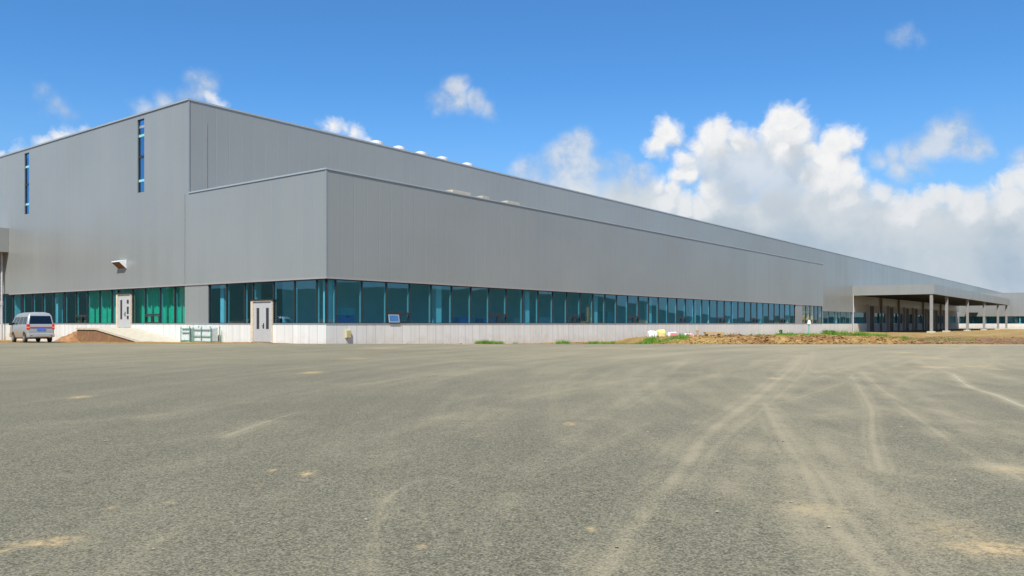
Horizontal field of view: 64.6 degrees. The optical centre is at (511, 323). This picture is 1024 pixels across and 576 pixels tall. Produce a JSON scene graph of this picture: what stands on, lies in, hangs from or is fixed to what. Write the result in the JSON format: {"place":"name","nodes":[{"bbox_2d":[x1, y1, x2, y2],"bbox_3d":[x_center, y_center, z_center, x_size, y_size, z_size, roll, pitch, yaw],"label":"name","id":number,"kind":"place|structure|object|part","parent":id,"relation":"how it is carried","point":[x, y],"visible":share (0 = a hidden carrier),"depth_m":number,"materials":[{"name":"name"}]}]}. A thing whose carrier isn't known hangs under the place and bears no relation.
{"place":"outdoors","nodes":[
{"label":"outdoors","id":0,"kind":"place"},
{"bbox_2d":[0,342,1023,575],"bbox_3d":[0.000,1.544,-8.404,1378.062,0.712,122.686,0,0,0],"label":"asphalt yard","id":1,"kind":"structure","parent":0,"point":[234,488],"depth_m":7.09,"materials":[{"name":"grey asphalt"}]},
{"bbox_2d":[0,329,1023,343],"bbox_3d":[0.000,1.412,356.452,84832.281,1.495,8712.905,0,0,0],"label":"ground","id":2,"kind":"structure","parent":0,"point":[1001,334],"depth_m":52.36,"materials":[{"name":"brown soil"}]},
{"bbox_2d":[9,312,54,342],"bbox_3d":[-31.009,0.250,52.262,4.075,1.920,1.999,0,0,44],"label":"parked van","id":3,"kind":"object","parent":2,"relation":"on","point":[37,326],"visible":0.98,"depth_m":51.09,"materials":[{"name":"paint"}]},
{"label":"rear window","id":4,"kind":"part","parent":3,"relation":"part of","materials":[{"name":"glass"}]},
{"bbox_2d":[55,331,78,341],"bbox_3d":[-33.522,1.072,62.109,3.000,1.189,3.200,0,0,0],"label":"earth heap","id":5,"kind":"object","parent":2,"relation":"on","point":[72,336],"visible":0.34,"depth_m":61.03,"materials":[{"name":"brown soil"}]},
{"bbox_2d":[76,328,179,341],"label":"access ramp","id":6,"kind":"structure","parent":2,"relation":"on","point":[111,335],"depth_m":58.66,"materials":[{"name":"concrete"}]},
{"bbox_2d":[180,326,219,341],"bbox_3d":[-21.303,0.730,55.288,3.700,1.100,0.715,0,0,37],"label":"glass rack","id":7,"kind":"object","parent":2,"relation":"on","point":[202,334],"visible":0.91,"depth_m":54.86,"materials":[{"name":"green paint"}]},
{"bbox_2d":[0,98,1009,343],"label":"factory building","id":8,"kind":"structure","parent":2,"relation":"on","point":[240,226],"depth_m":64.20,"materials":[{"name":"metal"}]},
{"bbox_2d":[3,295,14,322],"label":"window","id":9,"kind":"structure","parent":8,"relation":"in","point":[3,295],"depth_m":76.37,"materials":[{"name":"metal"}]},
{"bbox_2d":[12,294,24,321],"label":"window","id":10,"kind":"structure","parent":8,"relation":"in","point":[16,294],"depth_m":75.32,"materials":[{"name":"metal"}]},
{"bbox_2d":[25,153,28,213],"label":"window","id":11,"kind":"structure","parent":8,"relation":"in","point":[26,155],"depth_m":73.47,"materials":[{"name":"glass"}]},
{"bbox_2d":[22,294,34,312],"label":"window","id":12,"kind":"structure","parent":8,"relation":"in","point":[22,294],"depth_m":72.98,"materials":[{"name":"metal"}]},
{"bbox_2d":[32,293,44,311],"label":"window","id":13,"kind":"structure","parent":8,"relation":"in","point":[36,293],"depth_m":71.93,"materials":[{"name":"metal"}]},
{"bbox_2d":[42,293,55,322],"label":"window","id":14,"kind":"structure","parent":8,"relation":"in","point":[42,293],"depth_m":70.43,"materials":[{"name":"glass"}]},
{"bbox_2d":[53,292,66,322],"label":"window","id":15,"kind":"structure","parent":8,"relation":"in","point":[55,292],"depth_m":69.13,"materials":[{"name":"glass"}]},
{"bbox_2d":[64,291,78,322],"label":"window","id":16,"kind":"structure","parent":8,"relation":"in","point":[75,291],"depth_m":67.90,"materials":[{"name":"glass"}]},
{"bbox_2d":[75,291,89,322],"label":"window","id":17,"kind":"structure","parent":8,"relation":"in","point":[81,318],"depth_m":66.73,"materials":[{"name":"metal"}]},
{"bbox_2d":[87,290,101,322],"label":"window","id":18,"kind":"structure","parent":8,"relation":"in","point":[94,290],"depth_m":65.41,"materials":[{"name":"metal"}]},
{"bbox_2d":[99,290,114,322],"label":"window","id":19,"kind":"structure","parent":8,"relation":"in","point":[99,290],"depth_m":64.24,"materials":[{"name":"metal"}]},
{"bbox_2d":[111,289,120,322],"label":"window","id":20,"kind":"structure","parent":8,"relation":"in","point":[113,289],"depth_m":64.00,"materials":[{"name":"metal"}]},
{"bbox_2d":[118,295,124,326],"bbox_3d":[-30.344,-0.960,62.965,0.949,2.520,0.080,0,0,37],"label":"door","id":21,"kind":"structure","parent":8,"relation":"in","point":[121,298],"depth_m":62.92,"materials":[{"name":"white metal"}]},
{"bbox_2d":[125,295,129,326],"bbox_3d":[-29.608,-0.960,62.346,0.949,2.520,0.170,0,0,37],"label":"door","id":22,"kind":"structure","parent":8,"relation":"in","point":[127,297],"depth_m":62.38,"materials":[{"name":"white metal"}]},
{"bbox_2d":[90,287,184,327],"bbox_3d":[-29.260,-0.900,63.320,16.300,4.600,0.219,0,0,37],"label":"curtain","id":23,"kind":"object","parent":8,"relation":"attached to","point":[168,303],"visible":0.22,"depth_m":62.74,"materials":[{"name":"green fabric"}]},
{"bbox_2d":[132,288,147,322],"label":"window","id":24,"kind":"structure","parent":8,"relation":"in","point":[133,288],"depth_m":61.10,"materials":[{"name":"glass"}]},
{"bbox_2d":[138,119,143,192],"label":"window","id":25,"kind":"structure","parent":8,"relation":"in","point":[140,122],"depth_m":61.29,"materials":[{"name":"glass"}]},
{"bbox_2d":[145,287,162,322],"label":"window","id":26,"kind":"structure","parent":8,"relation":"in","point":[146,315],"depth_m":59.83,"materials":[{"name":"metal"}]},
{"bbox_2d":[160,286,177,322],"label":"window","id":27,"kind":"structure","parent":8,"relation":"in","point":[172,286],"depth_m":58.64,"materials":[{"name":"metal"}]},
{"bbox_2d":[174,286,184,322],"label":"window","id":28,"kind":"structure","parent":8,"relation":"in","point":[174,286],"depth_m":58.42,"materials":[{"name":"metal"}]},
{"bbox_2d":[209,284,228,322],"bbox_3d":[-19.986,-1.340,55.240,2.050,2.680,0.270,0,0,37],"label":"window","id":29,"kind":"structure","parent":8,"relation":"in","point":[211,284],"depth_m":55.06,"materials":[{"name":"metal"}]},
{"bbox_2d":[226,283,247,322],"bbox_3d":[-18.358,-1.340,53.995,2.050,2.680,0.270,0,0,37],"label":"window","id":30,"kind":"structure","parent":8,"relation":"in","point":[230,283],"depth_m":53.83,"materials":[{"name":"metal"}]},
{"bbox_2d":[244,282,255,322],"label":"window","id":31,"kind":"structure","parent":8,"relation":"in","point":[249,282],"depth_m":53.25,"materials":[{"name":"metal"}]},
{"bbox_2d":[254,302,262,341],"bbox_3d":[-16.363,-0.110,52.270,0.949,2.580,0.080,0,0,37],"label":"door","id":32,"kind":"structure","parent":8,"relation":"in","point":[258,306],"depth_m":52.21,"materials":[{"name":"white metal"}]},
{"bbox_2d":[252,281,276,299],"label":"window","id":33,"kind":"structure","parent":8,"relation":"in","point":[269,281],"depth_m":52.17,"materials":[{"name":"metal"}]},
{"bbox_2d":[262,301,270,341],"bbox_3d":[-15.627,-0.110,51.655,0.949,2.580,0.170,0,0,37],"label":"door","id":34,"kind":"structure","parent":8,"relation":"in","point":[266,325],"depth_m":51.68,"materials":[{"name":"white metal"}]},
{"bbox_2d":[273,280,296,322],"bbox_3d":[-14.247,-1.340,50.852,2.100,2.680,0.270,0,0,37],"label":"window","id":35,"kind":"structure","parent":8,"relation":"in","point":[288,280],"depth_m":51.36,"materials":[{"name":"metal"}]},
{"bbox_2d":[294,279,318,322],"bbox_3d":[-12.578,-1.340,49.576,2.100,2.680,0.270,0,0,37],"label":"window","id":36,"kind":"structure","parent":8,"relation":"in","point":[308,279],"depth_m":50.10,"materials":[{"name":"metal"}]},
{"bbox_2d":[316,279,328,322],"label":"window","id":37,"kind":"structure","parent":8,"relation":"in","point":[316,279],"depth_m":48.56,"materials":[{"name":"glass"}]},
{"bbox_2d":[326,279,335,322],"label":"window","id":38,"kind":"structure","parent":8,"relation":"in","point":[334,280],"depth_m":48.83,"materials":[{"name":"glass"}]},
{"bbox_2d":[337,308,354,322],"bbox_3d":[-10.656,0.250,51.753,0.550,2.500,1.116,0,0,37],"label":"blue cabinet","id":39,"kind":"object","parent":8,"relation":"on","point":[345,315],"visible":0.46,"depth_m":51.45,"materials":[{"name":"paint"}]},
{"bbox_2d":[345,330,350,337],"bbox_3d":[-9.987,0.645,49.401,0.170,0.470,0.400,0,0,37],"label":"utility box","id":40,"kind":"object","parent":8,"relation":"attached to","point":[347,333],"visible":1,"depth_m":49.30,"materials":[{"name":"yellow metal"}]},
{"bbox_2d":[336,279,362,322],"bbox_3d":[-10.058,-1.340,49.745,0.240,2.680,2.100,0,0,37],"label":"window","id":41,"kind":"structure","parent":8,"relation":"in","point":[360,281],"depth_m":50.52,"materials":[{"name":"glass"}]},
{"bbox_2d":[363,281,386,322],"bbox_3d":[-8.782,-1.340,51.413,0.240,2.680,2.100,0,0,37],"label":"window","id":42,"kind":"structure","parent":8,"relation":"in","point":[385,283],"depth_m":52.22,"materials":[{"name":"metal"}]},
{"bbox_2d":[370,140,382,144],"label":"roof vent","id":43,"kind":"object","parent":8,"relation":"on","point":[378,141],"visible":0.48,"depth_m":75.58,"materials":[{"name":"white metal"}]},
{"bbox_2d":[387,282,409,322],"bbox_3d":[-7.416,-1.340,53.015,0.328,2.680,2.103,0,0,33],"label":"window","id":44,"kind":"structure","parent":8,"relation":"in","point":[392,318],"depth_m":53.30,"materials":[{"name":"metal"}]},
{"bbox_2d":[410,283,431,322],"bbox_3d":[-6.231,-1.340,54.750,0.240,2.680,2.100,0,0,37],"label":"window","id":45,"kind":"structure","parent":8,"relation":"in","point":[430,285],"depth_m":55.48,"materials":[{"name":"metal"}]},
{"bbox_2d":[432,284,451,322],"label":"window","id":46,"kind":"structure","parent":8,"relation":"in","point":[450,287],"depth_m":57.22,"materials":[{"name":"metal"}]},
{"bbox_2d":[446,190,470,194],"bbox_3d":[-4.023,-9.142,60.024,0.800,1.243,2.000,0,0,37],"label":"roof vent","id":47,"kind":"object","parent":8,"relation":"on","point":[461,192],"visible":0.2,"depth_m":59.62,"materials":[{"name":"white metal"}]},
{"bbox_2d":[452,286,470,322],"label":"window","id":48,"kind":"structure","parent":8,"relation":"in","point":[469,288],"depth_m":58.86,"materials":[{"name":"metal"}]},
{"bbox_2d":[453,318,473,322],"bbox_3d":[-3.795,0.525,62.051,0.900,1.950,1.700,0,0,37],"label":"storage crate","id":49,"kind":"object","parent":8,"relation":"on","point":[460,320],"visible":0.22,"depth_m":61.41,"materials":[{"name":"blue paint"}]},
{"bbox_2d":[471,287,489,322],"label":"window","id":50,"kind":"structure","parent":8,"relation":"in","point":[488,289],"depth_m":60.51,"materials":[{"name":"metal"}]},
{"bbox_2d":[475,318,495,322],"bbox_3d":[-2.085,0.550,64.288,0.900,1.900,1.600,0,0,37],"label":"storage crate","id":51,"kind":"object","parent":8,"relation":"on","point":[480,320],"visible":0.24,"depth_m":63.69,"materials":[{"name":"blue paint"}]},
{"bbox_2d":[490,288,506,322],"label":"window","id":52,"kind":"structure","parent":8,"relation":"in","point":[504,315],"depth_m":62.00,"materials":[{"name":"metal"}]},
{"bbox_2d":[502,201,519,204],"bbox_3d":[-0.189,-9.133,65.039,0.800,1.227,1.600,0,0,37],"label":"roof vent","id":53,"kind":"object","parent":8,"relation":"on","point":[512,202],"visible":0.25,"depth_m":64.68,"materials":[{"name":"white metal"}]},
{"bbox_2d":[507,317,519,322],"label":"storage crate","id":54,"kind":"object","parent":8,"relation":"on","point":[513,319],"visible":0.16,"depth_m":66.69,"materials":[{"name":"teal plastic"}]},
{"bbox_2d":[507,289,522,322],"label":"window","id":55,"kind":"structure","parent":8,"relation":"in","point":[521,290],"depth_m":63.89,"materials":[{"name":"glass"}]},
{"bbox_2d":[526,290,538,322],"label":"window","id":56,"kind":"structure","parent":8,"relation":"in","point":[537,291],"depth_m":65.55,"materials":[{"name":"glass"}]},
{"bbox_2d":[529,317,550,322],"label":"storage crate","id":57,"kind":"object","parent":8,"relation":"on","point":[541,319],"visible":0.25,"depth_m":69.61,"materials":[{"name":"teal plastic"}]},
{"bbox_2d":[539,290,552,322],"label":"window","id":58,"kind":"structure","parent":8,"relation":"in","point":[539,290],"depth_m":67.20,"materials":[{"name":"metal"}]},
{"bbox_2d":[553,291,566,322],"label":"window","id":59,"kind":"structure","parent":8,"relation":"in","point":[553,291],"depth_m":68.86,"materials":[{"name":"glass"}]},
{"bbox_2d":[567,292,580,322],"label":"window","id":60,"kind":"structure","parent":8,"relation":"in","point":[579,294],"depth_m":70.36,"materials":[{"name":"metal"}]},
{"bbox_2d":[581,293,592,322],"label":"window","id":61,"kind":"structure","parent":8,"relation":"in","point":[581,293],"depth_m":72.20,"materials":[{"name":"metal"}]},
{"bbox_2d":[593,293,605,322],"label":"window","id":62,"kind":"structure","parent":8,"relation":"in","point":[604,295],"depth_m":73.86,"materials":[{"name":"glass"}]},
{"bbox_2d":[600,311,611,322],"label":"storage crate","id":63,"kind":"object","parent":8,"relation":"on","point":[608,316],"visible":0.23,"depth_m":78.70,"materials":[{"name":"teal paint"}]},
{"bbox_2d":[606,294,616,322],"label":"window","id":64,"kind":"structure","parent":8,"relation":"in","point":[606,294],"depth_m":75.54,"materials":[{"name":"glass"}]},
{"bbox_2d":[617,295,627,322],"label":"window","id":65,"kind":"structure","parent":8,"relation":"in","point":[617,295],"depth_m":77.20,"materials":[{"name":"metal"}]},
{"bbox_2d":[628,295,638,322],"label":"window","id":66,"kind":"structure","parent":8,"relation":"in","point":[637,297],"depth_m":78.86,"materials":[{"name":"glass"}]},
{"bbox_2d":[639,296,648,322],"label":"window","id":67,"kind":"structure","parent":8,"relation":"in","point":[639,296],"depth_m":80.53,"materials":[{"name":"glass"}]},
{"bbox_2d":[654,297,658,322],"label":"window","id":68,"kind":"structure","parent":8,"relation":"in","point":[657,298],"depth_m":82.24,"materials":[{"name":"glass"}]},
{"bbox_2d":[659,297,667,322],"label":"window","id":69,"kind":"structure","parent":8,"relation":"in","point":[659,297],"depth_m":83.88,"materials":[{"name":"metal"}]},
{"bbox_2d":[672,298,676,322],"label":"window","id":70,"kind":"structure","parent":8,"relation":"in","point":[672,298],"depth_m":85.56,"materials":[{"name":"glass"}]},
{"bbox_2d":[677,298,685,322],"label":"window","id":71,"kind":"structure","parent":8,"relation":"in","point":[684,317],"depth_m":87.12,"materials":[{"name":"metal"}]},
{"bbox_2d":[691,299,693,322],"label":"window","id":72,"kind":"structure","parent":8,"relation":"in","point":[691,299],"depth_m":88.90,"materials":[{"name":"metal"}]},
{"bbox_2d":[694,299,701,322],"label":"window","id":73,"kind":"structure","parent":8,"relation":"in","point":[694,299],"depth_m":90.56,"materials":[{"name":"metal"}]},
{"bbox_2d":[708,300,709,322],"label":"window","id":74,"kind":"structure","parent":8,"relation":"in","point":[708,300],"depth_m":92.25,"materials":[{"name":"glass"}]},
{"bbox_2d":[710,300,717,322],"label":"window","id":75,"kind":"structure","parent":8,"relation":"in","point":[710,300],"depth_m":93.85,"materials":[{"name":"metal"}]},
{"bbox_2d":[718,300,724,322],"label":"window","id":76,"kind":"structure","parent":8,"relation":"in","point":[718,300],"depth_m":95.40,"materials":[{"name":"metal"}]},
{"bbox_2d":[757,303,762,322],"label":"window","id":77,"kind":"structure","parent":8,"relation":"in","point":[757,303],"depth_m":105.60,"materials":[{"name":"metal"}]},
{"bbox_2d":[780,304,784,322],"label":"window","id":78,"kind":"structure","parent":8,"relation":"in","point":[782,319],"depth_m":112.13,"materials":[{"name":"metal"}]},
{"bbox_2d":[792,305,812,322],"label":"storage rack","id":79,"kind":"object","parent":8,"relation":"on","point":[809,311],"visible":0.42,"depth_m":121.18,"materials":[{"name":"yellow paint"}]},
{"bbox_2d":[894,314,901,322],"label":"window","id":80,"kind":"structure","parent":8,"relation":"in","point":[895,315],"depth_m":230.59,"materials":[{"name":"glass"}]},
{"bbox_2d":[918,315,922,322],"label":"window","id":81,"kind":"structure","parent":8,"relation":"in","point":[920,317],"depth_m":256.30,"materials":[{"name":"glass"}]},
{"bbox_2d":[950,316,954,322],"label":"window","id":82,"kind":"structure","parent":8,"relation":"in","point":[952,318],"depth_m":302.29,"materials":[{"name":"glass"}]},
{"bbox_2d":[647,330,656,337],"bbox_3d":[9.866,0.787,57.004,0.710,0.610,0.557,3,-1,-12],"label":"sack","id":83,"kind":"object","parent":2,"relation":"on","point":[650,332],"visible":0.66,"depth_m":56.80,"materials":[{"name":"white plastic"}]},
{"bbox_2d":[656,329,665,337],"bbox_3d":[10.526,0.701,57.300,0.674,0.587,0.546,-5,1,-12],"label":"sack","id":84,"kind":"object","parent":2,"relation":"on","point":[661,332],"visible":0.84,"depth_m":57.09,"materials":[{"name":"yellow plastic"}]},
{"bbox_2d":[666,332,677,336],"bbox_3d":[11.475,0.794,57.996,0.804,0.395,0.559,0,0,-12],"label":"sack","id":85,"kind":"object","parent":2,"relation":"on","point":[670,334],"visible":0.78,"depth_m":57.76,"materials":[{"name":"plastic"}]},
{"bbox_2d":[703,332,724,335],"bbox_3d":[13.713,0.757,55.049,1.340,0.340,0.700,0,0,-4],"label":"plank stack","id":86,"kind":"object","parent":2,"relation":"on","point":[709,333],"visible":0.88,"depth_m":54.71,"materials":[{"name":"brown wood"}]},
{"bbox_2d":[406,334,1023,343],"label":"rubble","id":87,"kind":"object","parent":2,"relation":"on","point":[885,339],"visible":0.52,"depth_m":48.12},
{"bbox_2d":[474,329,976,343],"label":"grass","id":88,"kind":"structure","parent":2,"relation":"on","point":[650,340],"depth_m":52.61,"materials":[{"name":"green plant"}]},
{"bbox_2d":[959,292,1023,328],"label":"factory wing","id":89,"kind":"structure","parent":2,"relation":"on","point":[1015,313],"depth_m":305.71,"materials":[{"name":"white metal"}]},
{"bbox_2d":[0,0,1023,292],"label":"sky","id":90,"kind":"structure","parent":0,"point":[886,132],"materials":[{"name":"blue"}]}
]}

